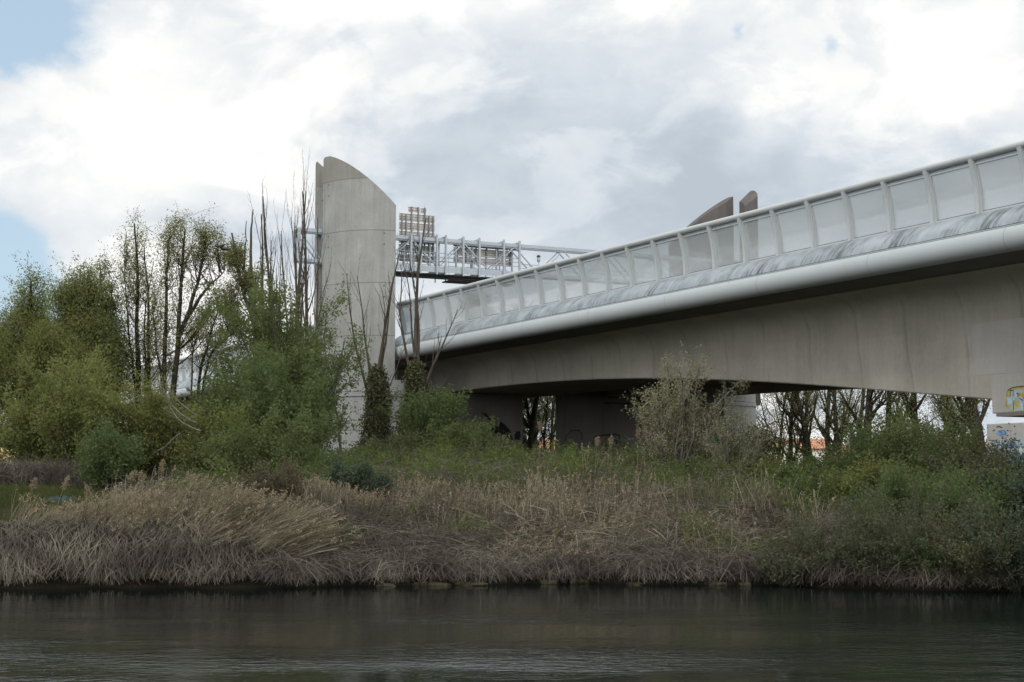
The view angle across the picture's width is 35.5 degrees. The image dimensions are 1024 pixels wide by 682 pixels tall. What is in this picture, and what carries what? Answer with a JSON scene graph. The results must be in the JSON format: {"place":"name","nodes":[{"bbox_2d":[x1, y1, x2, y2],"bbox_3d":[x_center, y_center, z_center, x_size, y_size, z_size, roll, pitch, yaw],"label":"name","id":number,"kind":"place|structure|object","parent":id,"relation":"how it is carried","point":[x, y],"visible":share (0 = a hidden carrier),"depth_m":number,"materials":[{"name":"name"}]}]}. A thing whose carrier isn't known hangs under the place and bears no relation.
{"place":"outdoors","nodes":[
{"label":"outdoors","id":0,"kind":"place"},
{"bbox_2d":[0,583,1023,681],"bbox_3d":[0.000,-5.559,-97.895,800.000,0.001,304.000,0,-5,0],"label":"water","id":1,"kind":"structure","parent":0,"point":[567,632],"depth_m":34.24,"materials":[{"name":"black liquid"}]},
{"bbox_2d":[0,472,1023,590],"bbox_3d":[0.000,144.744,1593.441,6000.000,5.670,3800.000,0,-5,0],"label":"ground","id":2,"kind":"structure","parent":0,"point":[238,583],"depth_m":50.15,"materials":[{"name":"brown soil"}]},
{"bbox_2d":[0,305,19,422],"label":"willow tree","id":3,"kind":"object","parent":2,"relation":"on","point":[4,360],"visible":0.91,"depth_m":87.39,"materials":[{"name":"green plant"}]},
{"bbox_2d":[0,250,58,464],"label":"willow tree","id":4,"kind":"object","parent":2,"relation":"on","point":[27,310],"visible":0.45,"depth_m":91.90,"materials":[{"name":"green plant"}]},
{"bbox_2d":[0,361,107,466],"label":"willow shrub","id":5,"kind":"object","parent":2,"relation":"on","point":[20,443],"visible":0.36,"depth_m":78.42,"materials":[{"name":"green plant"}]},
{"bbox_2d":[39,495,76,502],"bbox_3d":[-17.939,6.294,63.693,2.001,0.356,1.400,0,-5,0],"label":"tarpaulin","id":6,"kind":"object","parent":2,"relation":"on","point":[57,497],"visible":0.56,"depth_m":63.35,"materials":[{"name":"plastic"}]},
{"bbox_2d":[0,315,125,433],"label":"willow tree","id":7,"kind":"object","parent":2,"relation":"on","point":[48,344],"visible":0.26,"depth_m":80.67,"materials":[{"name":"green plant"}]},
{"bbox_2d":[3,340,136,467],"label":"willow shrub","id":8,"kind":"object","parent":2,"relation":"on","point":[63,429],"visible":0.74,"depth_m":77.04,"materials":[{"name":"green plant"}]},
{"bbox_2d":[0,451,146,488],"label":"bramble hedge","id":9,"kind":"object","parent":2,"relation":"on","point":[50,473],"visible":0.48,"depth_m":70.70,"materials":[{"name":"brown plant"}]},
{"bbox_2d":[23,251,134,393],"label":"willow tree","id":10,"kind":"object","parent":2,"relation":"on","point":[72,298],"visible":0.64,"depth_m":88.96,"materials":[{"name":"green plant"}]},
{"bbox_2d":[70,409,149,491],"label":"willow shrub","id":11,"kind":"object","parent":2,"relation":"on","point":[105,461],"visible":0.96,"depth_m":69.18,"materials":[{"name":"green plant"}]},
{"bbox_2d":[46,362,184,488],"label":"willow shrub","id":12,"kind":"object","parent":2,"relation":"on","point":[91,402],"visible":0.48,"depth_m":71.91,"materials":[{"name":"green plant"}]},
{"bbox_2d":[92,240,138,401],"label":"willow tree","id":13,"kind":"object","parent":2,"relation":"on","point":[112,304],"visible":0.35,"depth_m":91.29,"materials":[{"name":"green plant"}]},
{"bbox_2d":[102,205,174,471],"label":"alder tree","id":14,"kind":"object","parent":2,"relation":"on","point":[129,274],"visible":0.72,"depth_m":92.37,"materials":[{"name":"green plant"}]},
{"bbox_2d":[0,504,335,585],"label":"drooping reeds","id":15,"kind":"object","parent":2,"relation":"on","point":[20,541],"visible":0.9,"depth_m":50.07,"materials":[{"name":"brown plant"}]},
{"bbox_2d":[124,388,211,480],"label":"willow shrub","id":16,"kind":"object","parent":2,"relation":"on","point":[174,402],"visible":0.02,"depth_m":79.56,"materials":[{"name":"green plant"}]},
{"bbox_2d":[125,201,237,476],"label":"alder tree","id":17,"kind":"object","parent":2,"relation":"on","point":[168,265],"visible":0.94,"depth_m":89.31,"materials":[{"name":"green plant"}]},
{"bbox_2d":[138,384,253,478],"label":"willow shrub","id":18,"kind":"object","parent":2,"relation":"on","point":[181,449],"visible":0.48,"depth_m":70.94,"materials":[{"name":"green plant"}]},
{"bbox_2d":[152,372,200,454],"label":"fallen branch","id":19,"kind":"object","parent":18,"relation":"attached to","point":[176,410],"visible":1,"depth_m":70.09,"materials":[{"name":"brown wood"}]},
{"bbox_2d":[167,288,246,429],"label":"alder tree","id":20,"kind":"object","parent":2,"relation":"on","point":[203,353],"visible":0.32,"depth_m":94.16,"materials":[{"name":"green plant"}]},
{"bbox_2d":[0,480,444,562],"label":"grass","id":21,"kind":"structure","parent":2,"relation":"on","point":[47,492],"depth_m":64.51,"materials":[{"name":"plant"}]},
{"bbox_2d":[211,209,266,355],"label":"willow tree","id":22,"kind":"object","parent":2,"relation":"on","point":[241,281],"visible":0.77,"depth_m":91.54,"materials":[{"name":"green plant"}]},
{"bbox_2d":[171,340,325,457],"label":"willow shrub","id":23,"kind":"object","parent":2,"relation":"on","point":[217,391],"visible":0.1,"depth_m":78.21,"materials":[{"name":"green plant"}]},
{"bbox_2d":[185,392,343,486],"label":"willow shrub","id":24,"kind":"object","parent":2,"relation":"on","point":[269,450],"visible":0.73,"depth_m":68.99,"materials":[{"name":"green plant"}]},
{"bbox_2d":[249,177,282,314],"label":"poplar tree","id":25,"kind":"object","parent":2,"relation":"on","point":[271,252],"visible":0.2,"depth_m":95.41,"materials":[{"name":"brown plant"}]},
{"bbox_2d":[230,444,310,507],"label":"bank shrub","id":26,"kind":"object","parent":2,"relation":"on","point":[276,484],"visible":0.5,"depth_m":57.49,"materials":[{"name":"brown plant"}]},
{"bbox_2d":[192,252,374,449],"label":"willow shrub","id":27,"kind":"object","parent":2,"relation":"on","point":[263,327],"visible":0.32,"depth_m":82.16,"materials":[{"name":"green plant"}]},
{"bbox_2d":[261,182,315,348],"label":"poplar tree","id":28,"kind":"object","parent":2,"relation":"on","point":[265,244],"visible":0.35,"depth_m":92.87,"materials":[{"name":"brown plant"}]},
{"bbox_2d":[216,336,362,461],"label":"willow shrub","id":29,"kind":"object","parent":2,"relation":"on","point":[259,388],"visible":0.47,"depth_m":74.91,"materials":[{"name":"green plant"}]},
{"bbox_2d":[278,161,314,390],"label":"poplar tree","id":30,"kind":"object","parent":2,"relation":"on","point":[298,290],"visible":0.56,"depth_m":91.62,"materials":[{"name":"brown plant"}]},
{"bbox_2d":[273,151,331,455],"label":"poplar tree","id":31,"kind":"object","parent":2,"relation":"on","point":[317,283],"visible":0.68,"depth_m":91.00,"materials":[{"name":"brown plant"}]},
{"bbox_2d":[247,309,371,452],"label":"willow shrub","id":32,"kind":"object","parent":2,"relation":"on","point":[333,356],"visible":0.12,"depth_m":84.84,"materials":[{"name":"green plant"}]},
{"bbox_2d":[299,443,348,474],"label":"scrub bush","id":33,"kind":"object","parent":2,"relation":"on","point":[325,457],"visible":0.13,"depth_m":73.29,"materials":[{"name":"green plant"}]},
{"bbox_2d":[313,309,349,451],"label":"sapling","id":34,"kind":"object","parent":2,"relation":"on","point":[336,394],"visible":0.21,"depth_m":96.25,"materials":[{"name":"green plant"}]},
{"bbox_2d":[313,450,397,505],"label":"evergreen shrub","id":35,"kind":"object","parent":2,"relation":"on","point":[352,476],"visible":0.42,"depth_m":59.37,"materials":[{"name":"green plant"}]},
{"bbox_2d":[314,156,406,457],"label":"bridge tower","id":36,"kind":"structure","parent":2,"relation":"on","point":[355,215],"depth_m":106.86,"materials":[{"name":"concrete"}]},
{"bbox_2d":[293,227,739,286],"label":"sign gantry","id":37,"kind":"object","parent":36,"relation":"attached to","point":[435,271],"visible":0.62,"depth_m":114.54,"materials":[{"name":"metal"}]},
{"bbox_2d":[399,206,435,262],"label":"road sign","id":38,"kind":"object","parent":37,"relation":"attached to","point":[417,218],"visible":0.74,"depth_m":113.64,"materials":[{"name":"metal"}]},
{"bbox_2d":[453,245,516,266],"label":"road sign","id":39,"kind":"object","parent":37,"relation":"attached to","point":[486,252],"visible":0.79,"depth_m":115.92,"materials":[{"name":"metal"}]},
{"bbox_2d":[338,228,413,453],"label":"pollard tree","id":40,"kind":"object","parent":2,"relation":"on","point":[378,421],"visible":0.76,"depth_m":91.81,"materials":[{"name":"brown plant"}]},
{"bbox_2d":[4,439,835,565],"bbox_3d":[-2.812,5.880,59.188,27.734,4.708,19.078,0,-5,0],"label":"reed bed","id":41,"kind":"object","parent":2,"relation":"on","point":[263,518],"visible":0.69,"depth_m":54.42,"materials":[{"name":"beige plant"}]},
{"bbox_2d":[385,205,465,446],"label":"pollard tree","id":42,"kind":"object","parent":2,"relation":"on","point":[414,373],"visible":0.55,"depth_m":90.06,"materials":[{"name":"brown plant"}]},
{"bbox_2d":[375,381,482,449],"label":"ivy shrub","id":43,"kind":"object","parent":2,"relation":"on","point":[445,410],"visible":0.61,"depth_m":87.08,"materials":[{"name":"green plant"}]},
{"bbox_2d":[412,581,451,585],"bbox_3d":[-2.556,7.776,51.002,1.352,0.260,0.588,-1,-5,7],"label":"stone","id":44,"kind":"object","parent":2,"relation":"on","point":[431,583],"visible":0.62,"depth_m":50.77,"materials":[{"name":"grey stone"}]},
{"bbox_2d":[413,410,503,457],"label":"ivy shrub","id":45,"kind":"object","parent":2,"relation":"on","point":[479,435],"visible":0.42,"depth_m":83.36,"materials":[{"name":"green plant"}]},
{"bbox_2d":[446,509,495,536],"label":"scrub bush","id":46,"kind":"object","parent":2,"relation":"on","point":[470,521],"visible":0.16,"depth_m":57.16,"materials":[{"name":"green plant"}]},
{"bbox_2d":[454,581,487,585],"bbox_3d":[-1.315,7.755,50.906,1.108,0.220,0.625,0,-5,0],"label":"stone","id":47,"kind":"object","parent":2,"relation":"on","point":[469,583],"visible":0.7,"depth_m":50.73,"materials":[{"name":"grey stone"}]},
{"bbox_2d":[429,393,522,455],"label":"pier wall","id":48,"kind":"structure","parent":2,"relation":"on","point":[507,410],"depth_m":112.05,"materials":[{"name":"concrete"}]},
{"bbox_2d":[459,432,518,461],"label":"scrub bush","id":49,"kind":"object","parent":2,"relation":"on","point":[503,445],"visible":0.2,"depth_m":77.36,"materials":[{"name":"green plant"}]},
{"bbox_2d":[3,430,986,575],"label":"undergrowth","id":50,"kind":"object","parent":2,"relation":"on","point":[572,450],"visible":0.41,"depth_m":67.07,"materials":[{"name":"green plant"}]},
{"bbox_2d":[454,286,554,446],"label":"riverside tree","id":51,"kind":"object","parent":2,"relation":"on","point":[475,296],"visible":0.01,"depth_m":175.37,"materials":[{"name":"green plant"}]},
{"bbox_2d":[459,293,554,448],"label":"riverside tree","id":52,"kind":"object","parent":2,"relation":"on","point":[474,314],"visible":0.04,"depth_m":166.71,"materials":[{"name":"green plant"}]},
{"bbox_2d":[506,446,556,482],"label":"scrub bush","id":53,"kind":"object","parent":2,"relation":"on","point":[541,455],"visible":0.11,"depth_m":73.45,"materials":[{"name":"green plant"}]},
{"bbox_2d":[522,396,554,452],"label":"riverside tree","id":54,"kind":"object","parent":2,"relation":"on","point":[544,432],"visible":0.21,"depth_m":145.42,"materials":[{"name":"brown plant"}]},
{"bbox_2d":[522,287,558,452],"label":"riverside tree","id":55,"kind":"object","parent":2,"relation":"on","point":[532,433],"visible":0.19,"depth_m":140.67,"materials":[{"name":"brown plant"}]},
{"bbox_2d":[84,438,1023,590],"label":"bramble tangle","id":56,"kind":"object","parent":2,"relation":"on","point":[674,563],"visible":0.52,"depth_m":52.76,"materials":[{"name":"brown plant"}]},
{"bbox_2d":[569,577,589,583],"bbox_3d":[2.208,7.797,51.814,0.727,0.304,0.591,0,-5,0],"label":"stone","id":57,"kind":"object","parent":2,"relation":"on","point":[580,581],"visible":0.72,"depth_m":51.67,"materials":[{"name":"grey stone"}]},
{"bbox_2d":[576,497,629,528],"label":"scrub bush","id":58,"kind":"object","parent":2,"relation":"on","point":[587,513],"visible":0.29,"depth_m":57.81,"materials":[{"name":"brown plant"}]},
{"bbox_2d":[593,455,645,487],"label":"scrub bush","id":59,"kind":"object","parent":2,"relation":"on","point":[623,466],"visible":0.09,"depth_m":68.57,"materials":[{"name":"green plant"}]},
{"bbox_2d":[555,390,708,465],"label":"pier wall","id":60,"kind":"structure","parent":2,"relation":"on","point":[585,418],"depth_m":115.73,"materials":[{"name":"concrete"}]},
{"bbox_2d":[619,341,751,469],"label":"hawthorn shrub","id":61,"kind":"object","parent":2,"relation":"on","point":[673,441],"visible":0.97,"depth_m":73.52,"materials":[{"name":"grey plant"}]},
{"bbox_2d":[669,190,760,465],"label":"bridge tower","id":62,"kind":"structure","parent":2,"relation":"on","point":[698,243],"depth_m":125.90,"materials":[{"name":"concrete"}]},
{"bbox_2d":[694,435,755,470],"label":"ivy shrub","id":63,"kind":"object","parent":2,"relation":"on","point":[736,447],"visible":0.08,"depth_m":75.39,"materials":[{"name":"green plant"}]},
{"bbox_2d":[682,396,788,482],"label":"hawthorn shrub","id":64,"kind":"object","parent":2,"relation":"on","point":[744,445],"visible":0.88,"depth_m":71.65,"materials":[{"name":"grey plant"}]},
{"bbox_2d":[715,508,766,531],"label":"bank shrub","id":65,"kind":"object","parent":2,"relation":"on","point":[742,519],"visible":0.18,"depth_m":56.05,"materials":[{"name":"green plant"}]},
{"bbox_2d":[711,412,787,466],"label":"ivy shrub","id":66,"kind":"object","parent":2,"relation":"on","point":[766,443],"visible":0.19,"depth_m":79.40,"materials":[{"name":"green plant"}]},
{"bbox_2d":[738,449,807,486],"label":"bank shrub","id":67,"kind":"object","parent":2,"relation":"on","point":[762,464],"visible":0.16,"depth_m":69.53,"materials":[{"name":"green plant"}]},
{"bbox_2d":[756,392,799,463],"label":"riverside tree","id":68,"kind":"object","parent":2,"relation":"on","point":[769,416],"visible":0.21,"depth_m":132.04,"materials":[{"name":"brown plant"}]},
{"bbox_2d":[742,529,834,585],"bbox_3d":[8.850,6.941,50.793,2.953,1.934,2.690,-3,-6,31],"label":"osier shrub","id":69,"kind":"object","parent":2,"relation":"on","point":[793,570],"visible":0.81,"depth_m":50.31,"materials":[{"name":"green plant"}]},
{"bbox_2d":[757,390,822,467],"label":"riverside tree","id":70,"kind":"object","parent":2,"relation":"on","point":[790,425],"visible":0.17,"depth_m":127.81,"materials":[{"name":"brown plant"}]},
{"bbox_2d":[767,391,826,461],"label":"riverside tree","id":71,"kind":"object","parent":2,"relation":"on","point":[802,443],"visible":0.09,"depth_m":133.45,"materials":[{"name":"brown plant"}]},
{"bbox_2d":[769,390,827,458],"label":"riverside tree","id":72,"kind":"object","parent":2,"relation":"on","point":[805,432],"visible":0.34,"depth_m":125.50,"materials":[{"name":"brown plant"}]},
{"bbox_2d":[765,494,833,524],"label":"bank shrub","id":73,"kind":"object","parent":2,"relation":"on","point":[807,509],"visible":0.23,"depth_m":56.38,"materials":[{"name":"green plant"}]},
{"bbox_2d":[766,461,834,492],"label":"bank shrub","id":74,"kind":"object","parent":2,"relation":"on","point":[782,472],"visible":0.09,"depth_m":67.14,"materials":[{"name":"green plant"}]},
{"bbox_2d":[793,439,824,468],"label":"house","id":75,"kind":"structure","parent":2,"relation":"on","point":[815,444],"depth_m":261.95,"materials":[{"name":"ceramic"}]},
{"bbox_2d":[754,503,893,569],"bbox_3d":[10.117,6.308,51.158,4.007,2.224,5.016,2,-6,-26],"label":"osier shrub","id":76,"kind":"object","parent":2,"relation":"on","point":[803,542],"visible":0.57,"depth_m":50.61,"materials":[{"name":"green plant"}]},
{"bbox_2d":[781,461,868,508],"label":"bank shrub","id":77,"kind":"object","parent":2,"relation":"on","point":[812,473],"visible":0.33,"depth_m":60.16,"materials":[{"name":"green plant"}]},
{"bbox_2d":[794,440,863,483],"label":"bank shrub","id":78,"kind":"object","parent":2,"relation":"on","point":[831,458],"visible":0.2,"depth_m":65.84,"materials":[{"name":"green plant"}]},
{"bbox_2d":[807,390,860,454],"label":"riverside tree","id":79,"kind":"object","parent":2,"relation":"on","point":[835,424],"visible":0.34,"depth_m":126.06,"materials":[{"name":"brown plant"}]},
{"bbox_2d":[805,389,866,454],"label":"riverside tree","id":80,"kind":"object","parent":2,"relation":"on","point":[826,425],"visible":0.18,"depth_m":129.57,"materials":[{"name":"brown plant"}]},
{"bbox_2d":[831,389,880,445],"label":"riverside tree","id":81,"kind":"object","parent":2,"relation":"on","point":[862,406],"visible":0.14,"depth_m":127.70,"materials":[{"name":"brown plant"}]},
{"bbox_2d":[825,389,907,449],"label":"riverside tree","id":82,"kind":"object","parent":2,"relation":"on","point":[870,403],"visible":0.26,"depth_m":122.25,"materials":[{"name":"brown plant"}]},
{"bbox_2d":[807,443,926,510],"bbox_3d":[13.247,5.253,57.881,3.763,3.132,4.766,4,-6,-37],"label":"bank shrub","id":83,"kind":"object","parent":2,"relation":"on","point":[864,469],"visible":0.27,"depth_m":57.36,"materials":[{"name":"green plant"}]},
{"bbox_2d":[837,528,919,583],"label":"osier shrub","id":84,"kind":"object","parent":2,"relation":"on","point":[853,562],"visible":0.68,"depth_m":49.11,"materials":[{"name":"green plant"}]},
{"bbox_2d":[830,403,953,477],"bbox_3d":[15.117,4.458,63.339,5.216,4.071,6.031,0,-5,0],"label":"bank shrub","id":85,"kind":"object","parent":2,"relation":"on","point":[859,440],"visible":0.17,"depth_m":62.16,"materials":[{"name":"green plant"}]},
{"bbox_2d":[881,391,933,446],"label":"riverside tree","id":86,"kind":"object","parent":2,"relation":"on","point":[913,401],"visible":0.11,"depth_m":119.59,"materials":[{"name":"brown plant"}]},
{"bbox_2d":[876,391,939,434],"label":"riverside tree","id":87,"kind":"object","parent":2,"relation":"on","point":[894,397],"visible":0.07,"depth_m":123.30,"materials":[{"name":"brown plant"}]},
{"bbox_2d":[824,468,999,563],"bbox_3d":[12.150,5.571,49.794,5.707,3.256,5.373,3,-6,-28],"label":"osier shrub","id":88,"kind":"object","parent":2,"relation":"on","point":[875,515],"visible":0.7,"depth_m":49.17,"materials":[{"name":"green plant"}]},
{"bbox_2d":[848,455,981,524],"bbox_3d":[14.023,5.390,54.419,5.362,3.164,4.998,0,-5,0],"label":"bank shrub","id":89,"kind":"object","parent":2,"relation":"on","point":[892,485],"visible":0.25,"depth_m":54.10,"materials":[{"name":"green plant"}]},
{"bbox_2d":[875,523,977,577],"bbox_3d":[12.925,6.433,48.947,3.283,1.882,3.151,0,-5,0],"label":"osier shrub","id":90,"kind":"object","parent":2,"relation":"on","point":[926,556],"visible":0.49,"depth_m":48.32,"materials":[{"name":"green plant"}]},
{"bbox_2d":[857,394,1017,493],"bbox_3d":[15.964,4.271,59.990,6.476,4.373,5.003,4,-7,-39],"label":"bank shrub","id":91,"kind":"object","parent":2,"relation":"on","point":[902,450],"visible":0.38,"depth_m":59.43,"materials":[{"name":"green plant"}]},
{"bbox_2d":[914,394,961,443],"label":"riverside tree","id":92,"kind":"object","parent":2,"relation":"on","point":[945,399],"visible":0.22,"depth_m":118.41,"materials":[{"name":"brown plant"}]},
{"bbox_2d":[925,394,986,447],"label":"riverside tree","id":93,"kind":"object","parent":2,"relation":"on","point":[955,412],"visible":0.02,"depth_m":121.81,"materials":[{"name":"brown plant"}]},
{"bbox_2d":[891,498,1023,588],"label":"osier shrub","id":94,"kind":"object","parent":2,"relation":"on","point":[967,565],"visible":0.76,"depth_m":47.74,"materials":[{"name":"green plant"}]},
{"bbox_2d":[924,395,991,455],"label":"riverside tree","id":95,"kind":"object","parent":2,"relation":"on","point":[972,407],"visible":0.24,"depth_m":111.92,"materials":[{"name":"brown plant"}]},
{"bbox_2d":[901,460,1023,539],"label":"bank shrub","id":96,"kind":"object","parent":2,"relation":"on","point":[952,502],"visible":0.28,"depth_m":51.17,"materials":[{"name":"green plant"}]},
{"bbox_2d":[910,419,1022,492],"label":"bank shrub","id":97,"kind":"object","parent":2,"relation":"on","point":[994,456],"visible":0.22,"depth_m":56.71,"materials":[{"name":"green plant"}]},
{"bbox_2d":[939,454,1023,498],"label":"bank shrub","id":98,"kind":"object","parent":2,"relation":"on","point":[978,475],"visible":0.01,"depth_m":53.05,"materials":[{"name":"green plant"}]},
{"bbox_2d":[950,492,1023,591],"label":"osier shrub","id":99,"kind":"object","parent":2,"relation":"on","point":[1017,559],"visible":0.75,"depth_m":47.37,"materials":[{"name":"green plant"}]},
{"bbox_2d":[974,446,1023,530],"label":"bank shrub","id":100,"kind":"object","parent":2,"relation":"on","point":[1015,486],"visible":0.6,"depth_m":51.05,"materials":[{"name":"green plant"}]},
{"bbox_2d":[987,422,1023,468],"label":"bridge pier","id":101,"kind":"structure","parent":2,"relation":"on","point":[1002,429],"depth_m":62.63,"materials":[{"name":"concrete"}]},
{"bbox_2d":[117,140,1023,431],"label":"road bridge","id":102,"kind":"structure","parent":101,"relation":"on","point":[935,306],"depth_m":73.37,"materials":[{"name":"concrete"}]},
{"bbox_2d":[0,0,1023,444],"label":"sky","id":103,"kind":"structure","parent":0,"point":[578,124],"materials":[{"name":"white"}]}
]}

